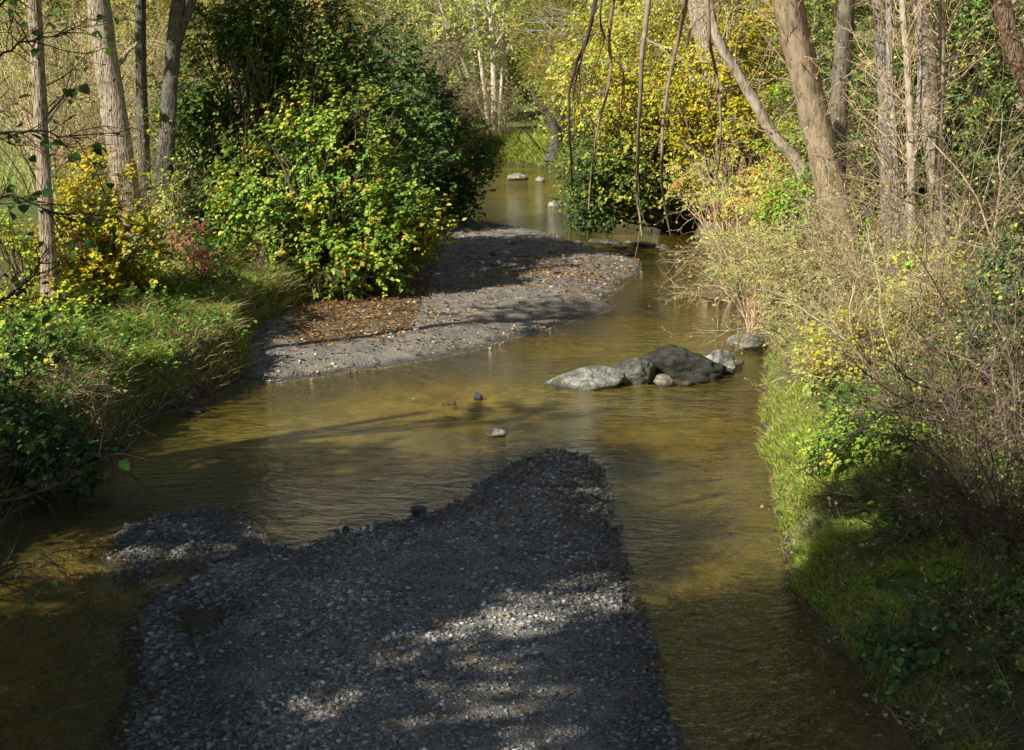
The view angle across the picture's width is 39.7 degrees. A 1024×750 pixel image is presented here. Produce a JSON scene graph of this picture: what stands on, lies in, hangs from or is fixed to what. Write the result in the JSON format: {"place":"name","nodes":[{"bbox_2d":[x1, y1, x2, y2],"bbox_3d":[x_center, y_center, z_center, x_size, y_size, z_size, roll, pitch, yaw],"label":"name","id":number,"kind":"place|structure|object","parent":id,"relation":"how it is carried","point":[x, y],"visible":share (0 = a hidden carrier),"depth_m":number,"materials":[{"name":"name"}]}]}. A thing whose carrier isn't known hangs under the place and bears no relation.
{"place":"outdoors","nodes":[
{"label":"outdoors","id":0,"kind":"place"},
{"bbox_2d":[0,136,330,199],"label":"grass","id":1,"kind":"structure","parent":0,"point":[26,176],"depth_m":48.50,"materials":[{"name":"green plant"}]},
{"bbox_2d":[90,448,681,749],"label":"gravel","id":2,"kind":"structure","parent":0,"point":[180,637],"depth_m":12.97,"materials":[{"name":"grey gravel"}]},
{"bbox_2d":[229,216,644,382],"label":"gravel","id":3,"kind":"structure","parent":0,"point":[378,339],"depth_m":30.46,"materials":[{"name":"grey gravel"}]},
{"bbox_2d":[0,160,913,749],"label":"water","id":4,"kind":"structure","parent":0,"point":[312,434],"depth_m":19.96,"materials":[{"name":"brown liquid"}]},
{"bbox_2d":[544,365,623,389],"bbox_3d":[1.204,0.090,23.334,1.365,0.510,0.840,-1,12,-4],"label":"boulder","id":5,"kind":"object","parent":4,"relation":"on","point":[597,377],"visible":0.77,"depth_m":23.09,"materials":[{"name":"grey stone"}]},
{"bbox_2d":[612,357,655,384],"bbox_3d":[2.001,-0.003,23.609,0.742,0.592,0.689,3,12,14],"label":"stone","id":6,"kind":"object","parent":4,"relation":"on","point":[638,371],"visible":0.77,"depth_m":23.34,"materials":[{"name":"grey stone"}]},
{"bbox_2d":[0,0,1023,749],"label":"ground","id":7,"kind":"structure","parent":0,"point":[386,352],"depth_m":15.21,"materials":[{"name":"grey gravel"}]},
{"bbox_2d":[0,0,91,140],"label":"tree","id":8,"kind":"object","parent":7,"relation":"on","point":[19,7],"visible":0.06,"depth_m":90.16,"materials":[{"name":"beige plant"}]},
{"bbox_2d":[0,303,103,391],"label":"shrub","id":9,"kind":"object","parent":7,"relation":"on","point":[20,336],"visible":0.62,"depth_m":19.59,"materials":[{"name":"green plant"}]},
{"bbox_2d":[0,208,113,321],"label":"yellow shrub","id":10,"kind":"object","parent":7,"relation":"on","point":[68,290],"visible":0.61,"depth_m":22.86,"materials":[{"name":"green plant"}]},
{"bbox_2d":[0,0,123,313],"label":"tree","id":11,"kind":"object","parent":7,"relation":"on","point":[39,116],"visible":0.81,"depth_m":22.18,"materials":[{"name":"grey plant"}]},
{"bbox_2d":[0,366,129,504],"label":"shrub","id":12,"kind":"object","parent":7,"relation":"on","point":[34,457],"visible":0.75,"depth_m":16.73,"materials":[{"name":"green plant"}]},
{"bbox_2d":[0,287,153,456],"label":"thicket","id":13,"kind":"object","parent":7,"relation":"on","point":[62,375],"visible":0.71,"depth_m":18.53,"materials":[{"name":"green plant"}]},
{"bbox_2d":[0,0,187,643],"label":"tree","id":14,"kind":"object","parent":7,"relation":"on","point":[124,464],"visible":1,"depth_m":9.79,"materials":[{"name":"green plant"}]},
{"bbox_2d":[16,131,181,303],"bbox_3d":[-7.267,-2.667,25.013,2.762,3.237,2.854,-3,12,-13],"label":"yellow shrub","id":15,"kind":"object","parent":7,"relation":"on","point":[90,265],"visible":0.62,"depth_m":24.83,"materials":[{"name":"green plant"}]},
{"bbox_2d":[0,0,219,176],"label":"shrub","id":16,"kind":"object","parent":7,"relation":"on","point":[20,88],"visible":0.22,"depth_m":51.62,"materials":[{"name":"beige plant"}]},
{"bbox_2d":[60,0,165,141],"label":"tree","id":17,"kind":"object","parent":7,"relation":"on","point":[124,23],"visible":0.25,"depth_m":73.57,"materials":[{"name":"beige plant"}]},
{"bbox_2d":[86,0,150,247],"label":"tree","id":18,"kind":"object","parent":7,"relation":"on","point":[112,96],"visible":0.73,"depth_m":30.25,"materials":[{"name":"beige plant"}]},
{"bbox_2d":[53,0,212,142],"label":"tree","id":19,"kind":"object","parent":7,"relation":"on","point":[131,7],"visible":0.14,"depth_m":87.75,"materials":[{"name":"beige plant"}]},
{"bbox_2d":[135,0,151,215],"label":"tree","id":20,"kind":"object","parent":7,"relation":"on","point":[140,52],"visible":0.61,"depth_m":33.20,"materials":[{"name":"brown plant"}]},
{"bbox_2d":[0,0,302,208],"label":"thicket","id":21,"kind":"object","parent":7,"relation":"on","point":[79,115],"visible":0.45,"depth_m":40.41,"materials":[{"name":"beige plant"}]},
{"bbox_2d":[0,233,317,455],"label":"ground plants","id":22,"kind":"object","parent":7,"relation":"on","point":[216,317],"visible":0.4,"depth_m":22.81,"materials":[{"name":"green plant"}]},
{"bbox_2d":[12,74,322,242],"bbox_3d":[-8.442,-4.816,31.734,5.742,3.996,7.646,11,16,43],"label":"thicket","id":23,"kind":"object","parent":7,"relation":"on","point":[148,182],"visible":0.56,"depth_m":31.60,"materials":[{"name":"beige plant"}]},
{"bbox_2d":[121,154,220,284],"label":"shrub","id":24,"kind":"object","parent":7,"relation":"on","point":[176,259],"visible":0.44,"depth_m":28.50,"materials":[{"name":"green plant"}]},
{"bbox_2d":[150,0,196,237],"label":"tree","id":25,"kind":"object","parent":7,"relation":"on","point":[180,14],"visible":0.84,"depth_m":32.20,"materials":[{"name":"grey plant"}]},
{"bbox_2d":[0,230,355,527],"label":"grass","id":26,"kind":"structure","parent":7,"relation":"on","point":[147,308],"depth_m":22.87,"materials":[{"name":"green plant"}]},
{"bbox_2d":[165,216,235,285],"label":"red shrub","id":27,"kind":"object","parent":7,"relation":"on","point":[198,255],"visible":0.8,"depth_m":27.63,"materials":[{"name":"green plant"}]},
{"bbox_2d":[140,0,448,243],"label":"hazel bush","id":28,"kind":"object","parent":7,"relation":"on","point":[262,65],"visible":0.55,"depth_m":33.67,"materials":[{"name":"green plant"}]},
{"bbox_2d":[221,210,373,312],"bbox_3d":[-4.644,-2.416,30.194,3.712,2.161,3.742,0,12,0],"label":"thicket","id":29,"kind":"object","parent":7,"relation":"on","point":[263,263],"visible":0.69,"depth_m":29.96,"materials":[{"name":"green plant"}]},
{"bbox_2d":[191,62,466,300],"bbox_3d":[-4.043,-4.181,31.682,6.087,5.573,5.009,0,12,0],"label":"hazel bush","id":30,"kind":"object","parent":7,"relation":"on","point":[306,229],"visible":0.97,"depth_m":31.10,"materials":[{"name":"green plant"}]},
{"bbox_2d":[275,0,413,119],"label":"tree","id":31,"kind":"object","parent":7,"relation":"on","point":[322,14],"visible":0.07,"depth_m":75.49,"materials":[{"name":"green plant"}]},
{"bbox_2d":[289,0,504,152],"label":"brushwood","id":32,"kind":"object","parent":7,"relation":"on","point":[424,29],"visible":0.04,"depth_m":75.07,"materials":[{"name":"green plant"}]},
{"bbox_2d":[137,448,662,749],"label":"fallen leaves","id":33,"kind":"object","parent":7,"relation":"on","point":[251,692],"visible":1,"depth_m":13.57,"materials":[{"name":"brown plant"}]},
{"bbox_2d":[288,0,530,149],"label":"brushwood","id":34,"kind":"object","parent":7,"relation":"on","point":[435,55],"visible":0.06,"depth_m":82.01,"materials":[{"name":"green plant"}]},
{"bbox_2d":[1,0,819,100],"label":"distant wood","id":35,"kind":"object","parent":7,"relation":"on","point":[498,77],"visible":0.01,"depth_m":112.95,"materials":[{"name":"green plant"}]},
{"bbox_2d":[354,0,502,227],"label":"bush","id":36,"kind":"object","parent":7,"relation":"on","point":[457,188],"visible":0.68,"depth_m":44.67,"materials":[{"name":"green plant"}]},
{"bbox_2d":[402,0,466,117],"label":"tree","id":37,"kind":"object","parent":7,"relation":"on","point":[443,27],"visible":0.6,"depth_m":86.02,"materials":[{"name":"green plant"}]},
{"bbox_2d":[230,218,640,377],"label":"fallen leaves","id":38,"kind":"object","parent":7,"relation":"on","point":[343,303],"visible":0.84,"depth_m":30.02,"materials":[{"name":"brown plant"}]},
{"bbox_2d":[371,0,517,111],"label":"tree","id":39,"kind":"object","parent":7,"relation":"on","point":[438,53],"visible":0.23,"depth_m":94.46,"materials":[{"name":"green plant"}]},
{"bbox_2d":[404,0,485,121],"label":"tree","id":40,"kind":"object","parent":7,"relation":"on","point":[451,16],"visible":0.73,"depth_m":85.57,"materials":[{"name":"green plant"}]},
{"bbox_2d":[439,0,495,133],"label":"birch tree","id":41,"kind":"object","parent":7,"relation":"on","point":[480,52],"visible":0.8,"depth_m":84.84,"materials":[{"name":"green plant"}]},
{"bbox_2d":[416,56,529,160],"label":"brushwood","id":42,"kind":"object","parent":7,"relation":"on","point":[503,120],"visible":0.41,"depth_m":84.56,"materials":[{"name":"green plant"}]},
{"bbox_2d":[461,0,523,135],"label":"birch tree","id":43,"kind":"object","parent":7,"relation":"on","point":[488,5],"visible":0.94,"depth_m":84.54,"materials":[{"name":"beige plant"}]},
{"bbox_2d":[471,0,535,131],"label":"birch tree","id":44,"kind":"object","parent":7,"relation":"on","point":[504,54],"visible":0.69,"depth_m":85.15,"materials":[{"name":"beige plant"}]},
{"bbox_2d":[463,0,561,115],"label":"tree","id":45,"kind":"object","parent":7,"relation":"on","point":[505,86],"visible":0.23,"depth_m":101.29,"materials":[{"name":"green plant"}]},
{"bbox_2d":[463,125,581,166],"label":"grass","id":46,"kind":"structure","parent":7,"relation":"on","point":[525,139],"depth_m":82.31,"materials":[{"name":"green plant"}]},
{"bbox_2d":[494,0,588,123],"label":"tree","id":47,"kind":"object","parent":7,"relation":"on","point":[551,26],"visible":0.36,"depth_m":92.08,"materials":[{"name":"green plant"}]},
{"bbox_2d":[513,56,583,161],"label":"tree","id":48,"kind":"object","parent":7,"relation":"on","point":[554,129],"visible":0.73,"depth_m":77.65,"materials":[{"name":"grey plant"}]},
{"bbox_2d":[87,336,1020,746],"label":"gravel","id":49,"kind":"structure","parent":7,"relation":"on","point":[449,490],"depth_m":15.64,"materials":[{"name":"grey gravel"}]},
{"bbox_2d":[512,72,613,151],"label":"shrub","id":50,"kind":"object","parent":7,"relation":"on","point":[545,127],"visible":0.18,"depth_m":80.52,"materials":[{"name":"yellow plant"}]},
{"bbox_2d":[493,0,664,141],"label":"tree","id":51,"kind":"object","parent":7,"relation":"on","point":[552,44],"visible":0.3,"depth_m":73.77,"materials":[{"name":"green plant"}]},
{"bbox_2d":[530,0,695,156],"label":"tree","id":52,"kind":"object","parent":7,"relation":"on","point":[562,81],"visible":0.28,"depth_m":63.69,"materials":[{"name":"yellow plant"}]},
{"bbox_2d":[537,36,705,239],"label":"overhanging bush","id":53,"kind":"object","parent":7,"relation":"on","point":[614,183],"visible":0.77,"depth_m":45.17,"materials":[{"name":"green plant"}]},
{"bbox_2d":[558,0,722,269],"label":"branches","id":54,"kind":"object","parent":7,"relation":"on","point":[644,36],"visible":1,"depth_m":12.69,"materials":[{"name":"brown plant"}]},
{"bbox_2d":[574,0,780,145],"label":"tree","id":55,"kind":"object","parent":7,"relation":"on","point":[639,20],"visible":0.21,"depth_m":58.06,"materials":[{"name":"yellow plant"}]},
{"bbox_2d":[642,344,726,392],"bbox_3d":[2.839,-0.091,24.034,1.579,0.901,0.830,2,12,11],"label":"boulder","id":56,"kind":"object","parent":7,"relation":"on","point":[674,362],"visible":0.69,"depth_m":23.72,"materials":[{"name":"grey stone"}]},
{"bbox_2d":[648,223,759,314],"bbox_3d":[4.371,-2.003,31.478,3.301,2.705,2.768,0,12,0],"label":"brushwood","id":57,"kind":"object","parent":7,"relation":"on","point":[684,293],"visible":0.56,"depth_m":31.72,"materials":[{"name":"beige plant"}]},
{"bbox_2d":[688,0,728,232],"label":"tree","id":58,"kind":"object","parent":7,"relation":"on","point":[694,16],"visible":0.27,"depth_m":40.69,"materials":[{"name":"beige plant"}]},
{"bbox_2d":[611,0,835,174],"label":"tree","id":59,"kind":"object","parent":7,"relation":"on","point":[660,3],"visible":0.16,"depth_m":54.19,"materials":[{"name":"yellow plant"}]},
{"bbox_2d":[632,0,818,163],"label":"tree","id":60,"kind":"object","parent":7,"relation":"on","point":[662,59],"visible":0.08,"depth_m":56.14,"materials":[{"name":"yellow plant"}]},
{"bbox_2d":[631,0,822,237],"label":"yellow bush","id":61,"kind":"object","parent":7,"relation":"on","point":[710,130],"visible":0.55,"depth_m":39.59,"materials":[{"name":"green plant"}]},
{"bbox_2d":[654,137,816,274],"bbox_3d":[5.347,-3.869,33.199,2.890,3.313,6.631,-4,12,-16],"label":"bush","id":62,"kind":"object","parent":7,"relation":"on","point":[728,200],"visible":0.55,"depth_m":33.88,"materials":[{"name":"yellow plant"}]},
{"bbox_2d":[660,0,824,262],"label":"tree","id":63,"kind":"object","parent":7,"relation":"on","point":[763,118],"visible":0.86,"depth_m":29.34,"materials":[{"name":"beige plant"}]},
{"bbox_2d":[674,208,824,341],"bbox_3d":[5.158,-2.475,29.007,3.242,3.284,3.988,0,12,0],"label":"brushwood","id":64,"kind":"object","parent":7,"relation":"on","point":[731,292],"visible":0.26,"depth_m":28.99,"materials":[{"name":"beige plant"}]},
{"bbox_2d":[692,195,843,337],"bbox_3d":[5.161,-2.083,27.277,2.682,2.823,4.255,-6,13,-25],"label":"bush","id":65,"kind":"object","parent":7,"relation":"on","point":[762,254],"visible":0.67,"depth_m":27.21,"materials":[{"name":"beige plant"}]},
{"bbox_2d":[654,79,904,266],"bbox_3d":[6.604,-4.825,34.567,6.219,4.684,5.852,-8,14,-33],"label":"brushwood","id":66,"kind":"object","parent":7,"relation":"on","point":[725,145],"visible":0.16,"depth_m":34.60,"materials":[{"name":"beige plant"}]},
{"bbox_2d":[745,65,830,247],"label":"bush","id":67,"kind":"object","parent":7,"relation":"on","point":[779,158],"visible":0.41,"depth_m":33.61,"materials":[{"name":"yellow plant"}]},
{"bbox_2d":[720,0,869,298],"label":"tree","id":68,"kind":"object","parent":7,"relation":"on","point":[796,39],"visible":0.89,"depth_m":26.33,"materials":[{"name":"beige plant"}]},
{"bbox_2d":[736,158,880,282],"bbox_3d":[6.198,-3.146,29.293,3.419,2.742,2.232,8,14,33],"label":"bush","id":69,"kind":"object","parent":7,"relation":"on","point":[772,215],"visible":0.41,"depth_m":29.21,"materials":[{"name":"green plant"}]},
{"bbox_2d":[658,189,970,356],"bbox_3d":[5.235,-1.528,23.640,4.110,3.096,4.207,-8,14,-33],"label":"brushwood","id":70,"kind":"object","parent":7,"relation":"on","point":[806,271],"visible":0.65,"depth_m":24.09,"materials":[{"name":"beige plant"}]},
{"bbox_2d":[730,0,900,169],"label":"tree","id":71,"kind":"object","parent":7,"relation":"on","point":[827,32],"visible":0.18,"depth_m":47.31,"materials":[{"name":"yellow plant"}]},
{"bbox_2d":[767,268,904,375],"bbox_3d":[4.924,-0.720,21.571,2.389,1.779,3.212,7,14,31],"label":"brushwood","id":72,"kind":"object","parent":7,"relation":"on","point":[810,320],"visible":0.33,"depth_m":21.55,"materials":[{"name":"beige plant"}]},
{"bbox_2d":[666,1,1023,290],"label":"brushwood","id":73,"kind":"object","parent":7,"relation":"on","point":[963,179],"visible":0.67,"depth_m":24.03,"materials":[{"name":"brown plant"}]},
{"bbox_2d":[756,418,938,545],"bbox_3d":[3.604,1.244,14.876,2.342,1.526,2.255,6,13,25],"label":"brushwood","id":74,"kind":"object","parent":7,"relation":"on","point":[838,487],"visible":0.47,"depth_m":15.11,"materials":[{"name":"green plant"}]},
{"bbox_2d":[789,299,913,408],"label":"bush","id":75,"kind":"object","parent":7,"relation":"on","point":[817,355],"visible":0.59,"depth_m":19.77,"materials":[{"name":"yellow plant"}]},
{"bbox_2d":[681,1,1023,308],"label":"brushwood","id":76,"kind":"object","parent":7,"relation":"on","point":[954,190],"visible":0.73,"depth_m":21.97,"materials":[{"name":"beige plant"}]},
{"bbox_2d":[811,0,896,239],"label":"tree","id":77,"kind":"object","parent":7,"relation":"on","point":[846,36],"visible":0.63,"depth_m":32.11,"materials":[{"name":"grey plant"}]},
{"bbox_2d":[696,0,1023,252],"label":"brushwood","id":78,"kind":"object","parent":7,"relation":"on","point":[996,160],"visible":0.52,"depth_m":29.44,"materials":[{"name":"green plant"}]},
{"bbox_2d":[745,201,987,402],"bbox_3d":[5.150,-1.036,19.921,3.260,2.949,3.791,5,13,24],"label":"brushwood","id":79,"kind":"object","parent":7,"relation":"on","point":[897,302],"visible":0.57,"depth_m":19.47,"materials":[{"name":"beige plant"}]},
{"bbox_2d":[734,144,1023,385],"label":"brushwood","id":80,"kind":"object","parent":7,"relation":"on","point":[911,296],"visible":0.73,"depth_m":18.75,"materials":[{"name":"beige plant"}]},
{"bbox_2d":[737,181,1023,403],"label":"brushwood","id":81,"kind":"object","parent":7,"relation":"on","point":[1017,231],"visible":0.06,"depth_m":25.69,"materials":[{"name":"beige plant"}]},
{"bbox_2d":[792,403,972,486],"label":"bush","id":82,"kind":"object","parent":7,"relation":"on","point":[825,445],"visible":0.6,"depth_m":15.93,"materials":[{"name":"green plant"}]},
{"bbox_2d":[743,73,1022,320],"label":"brushwood","id":83,"kind":"object","parent":7,"relation":"on","point":[847,205],"visible":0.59,"depth_m":24.90,"materials":[{"name":"beige plant"}]},
{"bbox_2d":[742,296,1023,749],"bbox_3d":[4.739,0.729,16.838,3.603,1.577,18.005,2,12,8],"label":"grass","id":84,"kind":"structure","parent":7,"relation":"on","point":[897,566],"depth_m":13.83,"materials":[{"name":"green plant"}]},
{"bbox_2d":[743,551,1023,749],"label":"brushwood","id":85,"kind":"object","parent":7,"relation":"on","point":[1017,721],"visible":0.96,"depth_m":10.28,"materials":[{"name":"brown plant"}]},
{"bbox_2d":[833,0,938,288],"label":"tree","id":86,"kind":"object","parent":7,"relation":"on","point":[890,53],"visible":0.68,"depth_m":25.14,"materials":[{"name":"beige plant"}]},
{"bbox_2d":[749,364,1023,611],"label":"brushwood","id":87,"kind":"object","parent":7,"relation":"on","point":[1008,525],"visible":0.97,"depth_m":12.72,"materials":[{"name":"brown plant"}]},
{"bbox_2d":[827,0,955,271],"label":"tree","id":88,"kind":"object","parent":7,"relation":"on","point":[877,38],"visible":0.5,"depth_m":26.89,"materials":[{"name":"beige plant"}]},
{"bbox_2d":[760,232,1023,525],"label":"brushwood","id":89,"kind":"object","parent":7,"relation":"on","point":[994,384],"visible":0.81,"depth_m":15.40,"materials":[{"name":"beige plant"}]},
{"bbox_2d":[823,0,962,274],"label":"tree","id":90,"kind":"object","parent":7,"relation":"on","point":[908,92],"visible":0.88,"depth_m":24.51,"materials":[{"name":"beige plant"}]},
{"bbox_2d":[764,253,1023,485],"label":"brushwood","id":91,"kind":"object","parent":7,"relation":"on","point":[957,383],"visible":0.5,"depth_m":16.40,"materials":[{"name":"brown plant"}]},
{"bbox_2d":[770,423,1023,589],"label":"brushwood","id":92,"kind":"object","parent":7,"relation":"on","point":[882,541],"visible":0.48,"depth_m":13.54,"materials":[{"name":"green plant"}]},
{"bbox_2d":[839,601,964,702],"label":"bush","id":93,"kind":"object","parent":7,"relation":"on","point":[881,652],"visible":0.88,"depth_m":11.39,"materials":[{"name":"green plant"}]},
{"bbox_2d":[785,513,1023,738],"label":"brushwood","id":94,"kind":"object","parent":7,"relation":"on","point":[948,613],"visible":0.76,"depth_m":11.54,"materials":[{"name":"green plant"}]},
{"bbox_2d":[800,318,1023,707],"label":"ground plants","id":95,"kind":"object","parent":7,"relation":"on","point":[940,579],"visible":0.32,"depth_m":14.31,"materials":[{"name":"green plant"}]},
{"bbox_2d":[818,0,1018,131],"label":"tree","id":96,"kind":"object","parent":7,"relation":"on","point":[896,15],"visible":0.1,"depth_m":44.57,"materials":[{"name":"green plant"}]},
{"bbox_2d":[815,225,1023,609],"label":"bush","id":97,"kind":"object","parent":7,"relation":"on","point":[915,338],"depth_m":17.34,"materials":[{"name":"brown plant"}]},
{"bbox_2d":[820,279,1023,563],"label":"brushwood","id":98,"kind":"object","parent":7,"relation":"on","point":[934,452],"visible":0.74,"depth_m":14.12,"materials":[{"name":"brown plant"}]},
{"bbox_2d":[826,0,1023,221],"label":"bush","id":99,"kind":"object","parent":7,"relation":"on","point":[958,150],"visible":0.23,"depth_m":33.67,"materials":[{"name":"green plant"}]},
{"bbox_2d":[859,0,1000,255],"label":"tree","id":100,"kind":"object","parent":7,"relation":"on","point":[933,111],"visible":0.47,"depth_m":27.32,"materials":[{"name":"brown plant"}]},
{"bbox_2d":[860,222,1002,336],"bbox_3d":[6.200,-1.350,21.226,2.015,1.845,2.001,11,16,43],"label":"bush","id":101,"kind":"object","parent":7,"relation":"on","point":[904,262],"visible":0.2,"depth_m":20.95,"materials":[{"name":"yellow plant"}]},
{"bbox_2d":[854,0,1020,269],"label":"tree","id":102,"kind":"object","parent":7,"relation":"on","point":[941,8],"visible":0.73,"depth_m":25.44,"materials":[{"name":"brown plant"}]},
{"bbox_2d":[895,0,1023,168],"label":"tree","id":103,"kind":"object","parent":7,"relation":"on","point":[1020,103],"visible":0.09,"depth_m":42.75,"materials":[{"name":"green plant"}]},
{"bbox_2d":[931,0,1023,100],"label":"tree","id":104,"kind":"object","parent":7,"relation":"on","point":[1004,20],"visible":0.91,"depth_m":26.16,"materials":[{"name":"brown plant"}]},
{"bbox_2d":[941,216,1023,394],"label":"bush","id":105,"kind":"object","parent":7,"relation":"on","point":[1000,265],"visible":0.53,"depth_m":17.22,"materials":[{"name":"green plant"}]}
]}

